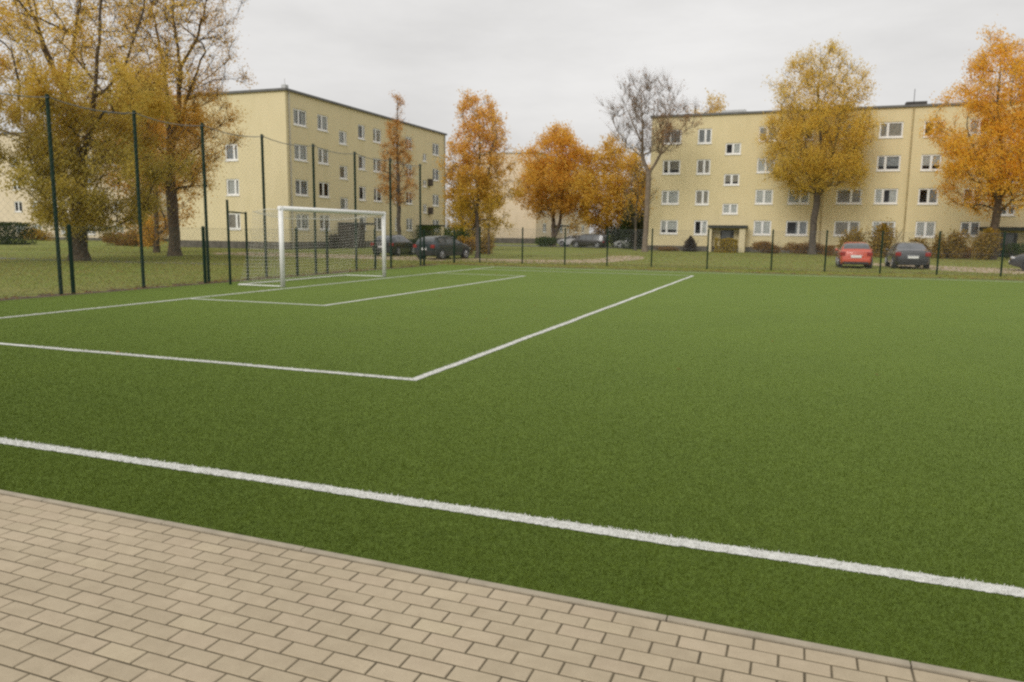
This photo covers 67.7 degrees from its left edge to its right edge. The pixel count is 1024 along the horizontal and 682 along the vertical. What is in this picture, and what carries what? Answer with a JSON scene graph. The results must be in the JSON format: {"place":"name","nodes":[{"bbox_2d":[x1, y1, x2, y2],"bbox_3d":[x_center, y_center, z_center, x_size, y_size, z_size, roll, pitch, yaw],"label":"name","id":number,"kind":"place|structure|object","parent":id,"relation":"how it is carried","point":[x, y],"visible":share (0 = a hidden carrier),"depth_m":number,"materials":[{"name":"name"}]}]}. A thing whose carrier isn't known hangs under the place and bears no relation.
{"place":"outdoors","nodes":[
{"label":"outdoors","id":0,"kind":"place"},
{"bbox_2d":[0,264,439,300],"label":"soil strip","id":1,"kind":"object","parent":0,"point":[50,295],"visible":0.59,"depth_m":22.63,"materials":[{"name":"brown soil"}]},
{"bbox_2d":[212,252,642,262],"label":"path","id":2,"kind":"structure","parent":0,"point":[511,260],"depth_m":49.52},
{"bbox_2d":[413,236,469,259],"bbox_3d":[-4.364,-5.967,48.787,2.000,1.504,4.210,6,10,32],"label":"parked car","id":3,"kind":"object","parent":2,"relation":"on","point":[443,245],"visible":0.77,"depth_m":47.42,"materials":[{"name":"black paint"}]},
{"bbox_2d":[0,494,979,681],"bbox_3d":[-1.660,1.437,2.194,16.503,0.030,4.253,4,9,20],"label":"paving","id":4,"kind":"structure","parent":0,"point":[83,660],"depth_m":3.38,"materials":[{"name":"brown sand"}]},
{"bbox_2d":[0,264,1023,681],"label":"pitch","id":5,"kind":"object","parent":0,"point":[966,308],"visible":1,"depth_m":7.42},
{"bbox_2d":[0,343,410,379],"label":"penalty line","id":6,"kind":"object","parent":5,"relation":"on","point":[247,364],"visible":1,"depth_m":10.04,"materials":[{"name":"white paint"}]},
{"bbox_2d":[0,267,489,317],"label":"goal line","id":7,"kind":"object","parent":5,"relation":"on","point":[197,297],"visible":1,"depth_m":18.75,"materials":[{"name":"white paint"}]},
{"bbox_2d":[238,206,385,286],"bbox_3d":[-6.624,-3.269,26.115,1.749,2.446,6.217,4,9,20],"label":"football goal","id":8,"kind":"object","parent":5,"relation":"on","point":[281,241],"visible":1,"depth_m":25.17,"materials":[{"name":"white paint"}]},
{"bbox_2d":[321,276,521,305],"bbox_3d":[-1.915,-1.711,24.094,0.135,0.001,13.905,4,9,20],"label":"goal area line","id":9,"kind":"object","parent":5,"relation":"on","point":[412,292],"visible":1,"depth_m":21.32,"materials":[{"name":"white paint"}]},
{"bbox_2d":[0,283,1023,680],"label":"turf fibres","id":10,"kind":"object","parent":5,"relation":"on","point":[372,489],"visible":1,"depth_m":5.75,"materials":[{"name":"green plastic"}]},
{"bbox_2d":[0,436,1023,596],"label":"touchline","id":11,"kind":"object","parent":5,"relation":"on","point":[843,565],"visible":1,"depth_m":4.56,"materials":[{"name":"white paint"}]},
{"bbox_2d":[409,276,691,380],"bbox_3d":[3.224,-1.150,20.536,0.141,0.015,24.990,4,9,20],"label":"penalty line","id":12,"kind":"object","parent":5,"relation":"on","point":[437,370],"visible":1,"depth_m":12.22,"materials":[{"name":"white paint"}]},
{"bbox_2d":[0,236,1023,297],"bbox_3d":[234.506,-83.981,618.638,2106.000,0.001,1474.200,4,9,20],"label":"lawn","id":13,"kind":"structure","parent":0,"point":[17,253],"depth_m":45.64,"materials":[{"name":"green plant"}]},
{"bbox_2d":[0,221,36,244],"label":"evergreen shrub","id":14,"kind":"object","parent":13,"relation":"on","point":[8,238],"visible":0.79,"depth_m":73.31,"materials":[{"name":"green plant"}]},
{"bbox_2d":[19,229,54,240],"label":"garden shrub","id":15,"kind":"object","parent":13,"relation":"on","point":[41,235],"visible":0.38,"depth_m":95.04,"materials":[{"name":"brown plant"}]},
{"bbox_2d":[0,130,168,240],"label":"apartment block","id":16,"kind":"structure","parent":13,"relation":"on","point":[14,211],"depth_m":104.72,"materials":[{"name":"beige paint"}]},
{"bbox_2d":[0,0,221,260],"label":"willow tree","id":17,"kind":"object","parent":13,"relation":"on","point":[146,100],"visible":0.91,"depth_m":37.25,"materials":[{"name":"yellow plant"}]},
{"bbox_2d":[99,231,128,245],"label":"hedge","id":18,"kind":"object","parent":13,"relation":"on","point":[105,239],"visible":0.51,"depth_m":74.14,"materials":[{"name":"brown plant"}]},
{"bbox_2d":[124,230,147,245],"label":"garden shrub","id":19,"kind":"object","parent":13,"relation":"on","point":[130,241],"visible":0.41,"depth_m":72.25,"materials":[{"name":"brown plant"}]},
{"bbox_2d":[137,218,160,246],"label":"garden shrub","id":20,"kind":"object","parent":13,"relation":"on","point":[144,245],"visible":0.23,"depth_m":70.83,"materials":[{"name":"orange plant"}]},
{"bbox_2d":[88,64,213,252],"bbox_3d":[-25.440,-12.843,53.736,8.393,13.187,8.084,-5,10,-33],"label":"lime tree","id":21,"kind":"object","parent":13,"relation":"on","point":[159,233],"visible":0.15,"depth_m":54.31,"materials":[{"name":"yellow plant"}]},
{"bbox_2d":[86,0,258,256],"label":"lime tree","id":22,"kind":"object","parent":13,"relation":"on","point":[185,116],"visible":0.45,"depth_m":45.99,"materials":[{"name":"orange plant"}]},
{"bbox_2d":[0,93,421,294],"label":"ball stop fence","id":23,"kind":"object","parent":13,"relation":"on","point":[52,170],"visible":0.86,"depth_m":23.79,"materials":[{"name":"metal"}]},
{"bbox_2d":[0,224,461,297],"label":"fence","id":24,"kind":"object","parent":13,"relation":"on","point":[71,259],"visible":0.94,"depth_m":24.36,"materials":[{"name":"green metal"}]},
{"bbox_2d":[226,200,248,284],"bbox_3d":[-8.967,-3.209,25.012,0.080,2.703,2.430,0,8,-6],"label":"gate frame","id":25,"kind":"object","parent":13,"relation":"on","point":[228,239],"visible":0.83,"depth_m":23.96,"materials":[{"name":"green paint"}]},
{"bbox_2d":[171,78,446,248],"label":"apartment block","id":26,"kind":"structure","parent":13,"relation":"on","point":[284,113],"depth_m":69.95,"materials":[{"name":"beige paint"}]},
{"bbox_2d":[225,144,237,161],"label":"window","id":27,"kind":"structure","parent":26,"relation":"in","point":[234,154],"depth_m":68.26,"materials":[{"name":"white glass"}]},
{"bbox_2d":[225,179,239,195],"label":"window","id":28,"kind":"structure","parent":26,"relation":"in","point":[233,183],"depth_m":68.70,"materials":[{"name":"white glass"}]},
{"bbox_2d":[229,213,240,229],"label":"window","id":29,"kind":"structure","parent":26,"relation":"in","point":[233,221],"depth_m":69.12,"materials":[{"name":"white glass"}]},
{"bbox_2d":[293,108,307,127],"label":"window","id":30,"kind":"structure","parent":26,"relation":"in","point":[299,115],"depth_m":67.83,"materials":[{"name":"white glass"}]},
{"bbox_2d":[294,143,308,162],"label":"window","id":31,"kind":"structure","parent":26,"relation":"in","point":[298,154],"depth_m":68.15,"materials":[{"name":"white glass"}]},
{"bbox_2d":[295,179,309,196],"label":"window","id":32,"kind":"structure","parent":26,"relation":"in","point":[299,188],"depth_m":68.73,"materials":[{"name":"white glass"}]},
{"bbox_2d":[296,214,310,230],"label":"window","id":33,"kind":"structure","parent":26,"relation":"in","point":[297,215],"depth_m":69.08,"materials":[{"name":"white glass"}]},
{"bbox_2d":[317,114,328,132],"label":"window","id":34,"kind":"structure","parent":26,"relation":"in","point":[319,117],"depth_m":70.75,"materials":[{"name":"white glass"}]},
{"bbox_2d":[318,148,329,165],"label":"window","id":35,"kind":"structure","parent":26,"relation":"in","point":[320,159],"depth_m":71.14,"materials":[{"name":"white glass"}]},
{"bbox_2d":[319,182,330,198],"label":"window","id":36,"kind":"structure","parent":26,"relation":"in","point":[321,195],"depth_m":72.24,"materials":[{"name":"white glass"}]},
{"bbox_2d":[320,215,330,230],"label":"window","id":37,"kind":"structure","parent":26,"relation":"in","point":[321,216],"depth_m":72.10,"materials":[{"name":"white glass"}]},
{"bbox_2d":[339,130,347,145],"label":"window","id":38,"kind":"structure","parent":26,"relation":"in","point":[342,134],"depth_m":74.13,"materials":[{"name":"white glass"}]},
{"bbox_2d":[373,128,380,143],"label":"window","id":39,"kind":"structure","parent":26,"relation":"in","point":[378,141],"depth_m":80.08,"materials":[{"name":"white glass"}]},
{"bbox_2d":[328,232,339,248],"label":"garden shrub","id":40,"kind":"object","parent":13,"relation":"on","point":[334,241],"visible":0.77,"depth_m":71.04,"materials":[{"name":"green plant"}]},
{"bbox_2d":[371,235,414,255],"bbox_3d":[-8.332,-6.790,54.229,2.040,1.504,4.410,3,8,15],"label":"parked car","id":41,"kind":"object","parent":13,"relation":"on","point":[397,240],"visible":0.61,"depth_m":52.66,"materials":[{"name":"black paint"}]},
{"bbox_2d":[376,92,425,234],"bbox_3d":[-9.480,-14.036,63.517,3.903,13.128,4.058,2,8,7],"label":"larch tree","id":42,"kind":"object","parent":13,"relation":"on","point":[397,157],"visible":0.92,"depth_m":63.13,"materials":[{"name":"orange plant"}]},
{"bbox_2d":[416,225,440,237],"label":"climbing shrub","id":43,"kind":"object","parent":13,"relation":"on","point":[429,228],"visible":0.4,"depth_m":88.36,"materials":[{"name":"green plant"}]},
{"bbox_2d":[442,218,470,238],"bbox_3d":[-4.313,-8.214,59.742,2.563,2.960,1.521,4,9,20],"label":"evergreen shrub","id":44,"kind":"object","parent":13,"relation":"on","point":[447,233],"visible":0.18,"depth_m":59.59,"materials":[{"name":"green plant"}]},
{"bbox_2d":[457,235,475,254],"bbox_3d":[-3.420,-7.131,56.744,2.854,1.602,1.531,4,9,20],"label":"ochre hedge","id":45,"kind":"object","parent":13,"relation":"on","point":[462,240],"visible":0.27,"depth_m":56.41,"materials":[{"name":"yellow plant"}]},
{"bbox_2d":[439,177,513,249],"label":"maple tree","id":46,"kind":"object","parent":13,"relation":"on","point":[482,211],"visible":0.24,"depth_m":72.52,"materials":[{"name":"orange plant"}]},
{"bbox_2d":[432,88,529,257],"bbox_3d":[-2.192,-10.803,49.454,6.192,10.892,6.116,4,9,20],"label":"maple tree","id":47,"kind":"object","parent":13,"relation":"on","point":[466,171],"visible":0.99,"depth_m":49.00,"materials":[{"name":"orange plant"}]},
{"bbox_2d":[481,226,495,253],"bbox_3d":[-2.037,-7.998,60.728,1.934,2.266,1.883,4,9,20],"label":"evergreen shrub","id":48,"kind":"object","parent":13,"relation":"on","point":[485,246],"visible":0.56,"depth_m":60.38,"materials":[{"name":"brown plant"}]},
{"bbox_2d":[0,490,1019,681],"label":"kerb","id":49,"kind":"structure","parent":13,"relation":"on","point":[845,652],"depth_m":3.64,"materials":[{"name":"grey concrete"}]},
{"bbox_2d":[0,250,1023,374],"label":"fallen leaves","id":50,"kind":"object","parent":13,"relation":"on","point":[470,263],"visible":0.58,"depth_m":36.64,"materials":[{"name":"brown plant"}]},
{"bbox_2d":[475,151,588,243],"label":"apartment block","id":51,"kind":"structure","parent":13,"relation":"on","point":[518,219],"depth_m":117.23,"materials":[{"name":"beige paint"}]},
{"bbox_2d":[533,236,559,246],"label":"evergreen shrub","id":52,"kind":"object","parent":13,"relation":"on","point":[540,242],"visible":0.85,"depth_m":92.71,"materials":[{"name":"green plant"}]},
{"bbox_2d":[510,115,596,245],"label":"maple tree","id":53,"kind":"object","parent":13,"relation":"on","point":[557,173],"visible":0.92,"depth_m":94.04,"materials":[{"name":"orange plant"}]},
{"bbox_2d":[570,234,608,247],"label":"parked car","id":54,"kind":"object","parent":13,"relation":"on","point":[600,244],"visible":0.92,"depth_m":89.19,"materials":[{"name":"grey paint"}]},
{"bbox_2d":[553,133,649,246],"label":"maple tree","id":55,"kind":"object","parent":13,"relation":"on","point":[604,206],"visible":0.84,"depth_m":91.93,"materials":[{"name":"orange plant"}]},
{"bbox_2d":[604,224,624,247],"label":"evergreen shrub","id":56,"kind":"object","parent":13,"relation":"on","point":[616,238],"visible":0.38,"depth_m":91.79,"materials":[{"name":"green plant"}]},
{"bbox_2d":[618,198,643,248],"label":"evergreen shrub","id":57,"kind":"object","parent":13,"relation":"on","point":[640,225],"visible":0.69,"depth_m":83.91,"materials":[{"name":"green plant"}]},
{"bbox_2d":[617,159,659,250],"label":"bare tree","id":58,"kind":"object","parent":13,"relation":"on","point":[637,215],"visible":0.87,"depth_m":77.51,"materials":[{"name":"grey plant"}]},
{"bbox_2d":[594,65,715,251],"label":"bare tree","id":59,"kind":"object","parent":13,"relation":"on","point":[668,129],"visible":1,"depth_m":71.54,"materials":[{"name":"grey plant"}]},
{"bbox_2d":[682,236,699,251],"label":"conical shrub","id":60,"kind":"object","parent":13,"relation":"on","point":[692,245],"visible":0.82,"depth_m":75.75,"materials":[{"name":"green plant"}]},
{"bbox_2d":[686,88,728,113],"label":"poplar tree","id":61,"kind":"object","parent":13,"relation":"on","point":[717,106],"visible":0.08,"depth_m":114.27,"materials":[{"name":"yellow plant"}]},
{"bbox_2d":[714,238,737,252],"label":"box hedge","id":62,"kind":"object","parent":13,"relation":"on","point":[725,244],"visible":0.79,"depth_m":73.30,"materials":[{"name":"yellow plant"}]},
{"bbox_2d":[465,227,1023,276],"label":"fence","id":63,"kind":"object","parent":13,"relation":"on","point":[825,248],"visible":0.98,"depth_m":37.55,"materials":[{"name":"green metal"}]},
{"bbox_2d":[750,240,780,253],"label":"bush","id":64,"kind":"object","parent":13,"relation":"on","point":[765,245],"visible":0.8,"depth_m":72.74,"materials":[{"name":"brown plant"}]},
{"bbox_2d":[781,241,834,253],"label":"hedge","id":65,"kind":"object","parent":13,"relation":"on","point":[797,248],"visible":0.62,"depth_m":71.94,"materials":[{"name":"brown plant"}]},
{"bbox_2d":[752,35,887,254],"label":"lime tree","id":66,"kind":"object","parent":13,"relation":"on","point":[817,167],"visible":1,"depth_m":67.40,"materials":[{"name":"yellow plant"}]},
{"bbox_2d":[648,92,1023,256],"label":"apartment block","id":67,"kind":"structure","parent":13,"relation":"on","point":[709,173],"depth_m":74.72,"materials":[{"name":"beige paint"}]},
{"bbox_2d":[660,220,677,234],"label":"window","id":68,"kind":"structure","parent":67,"relation":"in","point":[671,225],"depth_m":79.38,"materials":[{"name":"white glass"}]},
{"bbox_2d":[660,190,678,204],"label":"window","id":69,"kind":"structure","parent":67,"relation":"in","point":[669,197],"depth_m":78.93,"materials":[{"name":"white glass"}]},
{"bbox_2d":[661,160,680,174],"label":"window","id":70,"kind":"structure","parent":67,"relation":"in","point":[670,167],"depth_m":78.54,"materials":[{"name":"white glass"}]},
{"bbox_2d":[694,220,707,235],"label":"window","id":71,"kind":"structure","parent":67,"relation":"in","point":[698,224],"depth_m":78.22,"materials":[{"name":"clear glass"}]},
{"bbox_2d":[694,190,708,205],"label":"window","id":72,"kind":"structure","parent":67,"relation":"in","point":[701,196],"depth_m":77.82,"materials":[{"name":"clear glass"}]},
{"bbox_2d":[695,159,710,174],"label":"window","id":73,"kind":"structure","parent":67,"relation":"in","point":[703,165],"depth_m":77.37,"materials":[{"name":"clear glass"}]},
{"bbox_2d":[697,128,711,144],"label":"window","id":74,"kind":"structure","parent":67,"relation":"in","point":[704,135],"depth_m":76.96,"materials":[{"name":"clear glass"}]},
{"bbox_2d":[720,230,733,251],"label":"door","id":75,"kind":"structure","parent":67,"relation":"in","point":[730,233],"depth_m":77.29,"materials":[{"name":"grey glass"}]},
{"bbox_2d":[721,204,737,214],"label":"window","id":76,"kind":"structure","parent":67,"relation":"in","point":[727,209],"depth_m":76.99,"materials":[{"name":"clear glass"}]},
{"bbox_2d":[723,174,739,185],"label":"window","id":77,"kind":"structure","parent":67,"relation":"in","point":[729,179],"depth_m":76.60,"materials":[{"name":"clear glass"}]},
{"bbox_2d":[725,143,740,154],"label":"window","id":78,"kind":"structure","parent":67,"relation":"in","point":[730,148],"depth_m":76.15,"materials":[{"name":"clear glass"}]},
{"bbox_2d":[752,220,770,235],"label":"window","id":79,"kind":"structure","parent":67,"relation":"in","point":[759,225],"depth_m":76.17,"materials":[{"name":"clear glass"}]},
{"bbox_2d":[754,189,772,204],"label":"window","id":80,"kind":"structure","parent":67,"relation":"in","point":[762,197],"depth_m":75.72,"materials":[{"name":"clear glass"}]},
{"bbox_2d":[756,158,774,173],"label":"window","id":81,"kind":"structure","parent":67,"relation":"in","point":[760,165],"depth_m":75.43,"materials":[{"name":"clear glass"}]},
{"bbox_2d":[758,126,776,141],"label":"window","id":82,"kind":"structure","parent":67,"relation":"in","point":[761,130],"depth_m":74.94,"materials":[{"name":"clear glass"}]},
{"bbox_2d":[785,221,807,235],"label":"window","id":83,"kind":"structure","parent":67,"relation":"in","point":[794,227],"depth_m":75.08,"materials":[{"name":"white glass"}]},
{"bbox_2d":[786,189,809,204],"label":"window","id":84,"kind":"structure","parent":67,"relation":"in","point":[790,201],"depth_m":74.66,"materials":[{"name":"white glass"}]},
{"bbox_2d":[833,221,859,236],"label":"window","id":85,"kind":"structure","parent":67,"relation":"in","point":[847,225],"depth_m":73.56,"materials":[{"name":"clear glass"}]},
{"bbox_2d":[835,189,861,204],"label":"window","id":86,"kind":"structure","parent":67,"relation":"in","point":[846,197],"depth_m":73.07,"materials":[{"name":"white glass"}]},
{"bbox_2d":[871,221,895,236],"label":"window","id":87,"kind":"structure","parent":67,"relation":"in","point":[875,223],"depth_m":72.37,"materials":[{"name":"white glass"}]},
{"bbox_2d":[873,188,897,204],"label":"window","id":88,"kind":"structure","parent":67,"relation":"in","point":[881,196],"depth_m":72.03,"materials":[{"name":"white glass"}]},
{"bbox_2d":[876,155,900,171],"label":"window","id":89,"kind":"structure","parent":67,"relation":"in","point":[885,163],"depth_m":71.56,"materials":[{"name":"white glass"}]},
{"bbox_2d":[878,122,903,138],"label":"window","id":90,"kind":"structure","parent":67,"relation":"in","point":[891,129],"depth_m":71.10,"materials":[{"name":"white glass"}]},
{"bbox_2d":[914,221,935,237],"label":"window","id":91,"kind":"structure","parent":67,"relation":"in","point":[925,227],"depth_m":71.14,"materials":[{"name":"white glass"}]},
{"bbox_2d":[917,188,938,204],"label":"window","id":92,"kind":"structure","parent":67,"relation":"in","point":[925,195],"depth_m":70.72,"materials":[{"name":"white glass"}]},
{"bbox_2d":[920,154,941,170],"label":"window","id":93,"kind":"structure","parent":67,"relation":"in","point":[926,159],"depth_m":70.36,"materials":[{"name":"white glass"}]},
{"bbox_2d":[960,222,979,236],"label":"window","id":94,"kind":"structure","parent":67,"relation":"in","point":[970,227],"depth_m":69.86,"materials":[{"name":"white glass"}]},
{"bbox_2d":[999,233,1017,256],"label":"door","id":95,"kind":"structure","parent":67,"relation":"in","point":[1015,236],"depth_m":68.76,"materials":[{"name":"grey glass"}]},
{"bbox_2d":[836,226,870,250],"bbox_3d":[28.442,-8.387,63.827,2.574,2.860,2.168,1,8,5],"label":"garden shrub","id":96,"kind":"object","parent":13,"relation":"on","point":[856,235],"visible":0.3,"depth_m":63.55,"materials":[{"name":"brown plant"}]},
{"bbox_2d":[835,242,872,268],"bbox_3d":[19.140,-4.818,42.744,1.960,1.464,4.010,4,9,20],"label":"parked car","id":97,"kind":"object","parent":13,"relation":"on","point":[865,249],"visible":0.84,"depth_m":41.06,"materials":[{"name":"red paint"}]},
{"bbox_2d":[862,217,902,257],"bbox_3d":[30.579,-8.547,63.161,3.001,3.372,2.171,-1,8,-9],"label":"garden shrub","id":98,"kind":"object","parent":13,"relation":"on","point":[887,238],"visible":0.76,"depth_m":62.91,"materials":[{"name":"brown plant"}]},
{"bbox_2d":[823,245,973,258],"bbox_3d":[32.685,-7.629,65.019,11.564,1.097,1.430,4,9,20],"label":"hedge","id":99,"kind":"object","parent":13,"relation":"on","point":[966,255],"visible":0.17,"depth_m":64.32,"materials":[{"name":"brown plant"}]},
{"bbox_2d":[931,225,971,258],"bbox_3d":[35.096,-7.921,61.099,2.435,2.847,2.310,-2,9,-20],"label":"garden shrub","id":100,"kind":"object","parent":13,"relation":"on","point":[951,246],"visible":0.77,"depth_m":60.89,"materials":[{"name":"brown plant"}]},
{"bbox_2d":[918,14,1023,259],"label":"maple tree","id":101,"kind":"object","parent":13,"relation":"on","point":[999,187],"visible":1,"depth_m":58.94,"materials":[{"name":"orange plant"}]},
{"bbox_2d":[971,220,1007,259],"bbox_3d":[37.100,-7.811,59.539,2.540,3.137,1.973,0,8,-6],"label":"garden shrub","id":102,"kind":"object","parent":13,"relation":"on","point":[978,249],"visible":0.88,"depth_m":59.27,"materials":[{"name":"brown plant"}]},
{"bbox_2d":[1004,242,1023,259],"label":"garden shrub","id":103,"kind":"object","parent":13,"relation":"on","point":[1017,251],"visible":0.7,"depth_m":60.31,"materials":[{"name":"green plant"}]},
{"bbox_2d":[0,0,1023,233],"label":"sky","id":104,"kind":"structure","parent":0,"point":[539,60],"materials":[{"name":"white"}]},
{"bbox_2d":[447,264,1023,280],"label":"soil strip","id":105,"kind":"object","parent":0,"point":[721,271],"visible":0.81,"depth_m":35.99,"materials":[{"name":"brown soil"}]},
{"bbox_2d":[873,263,1023,273],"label":"path","id":106,"kind":"structure","parent":0,"point":[971,268],"depth_m":42.02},
{"bbox_2d":[885,242,930,268],"bbox_3d":[22.194,-4.819,42.918,2.080,1.485,4.610,3,9,19],"label":"parked car","id":107,"kind":"object","parent":106,"relation":"on","point":[915,255],"visible":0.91,"depth_m":41.07,"materials":[{"name":"grey paint"}]},
{"bbox_2d":[1009,253,1023,269],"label":"parked car","id":108,"kind":"object","parent":106,"relation":"on","point":[1021,256],"visible":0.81,"depth_m":40.43,"materials":[{"name":"grey paint"}]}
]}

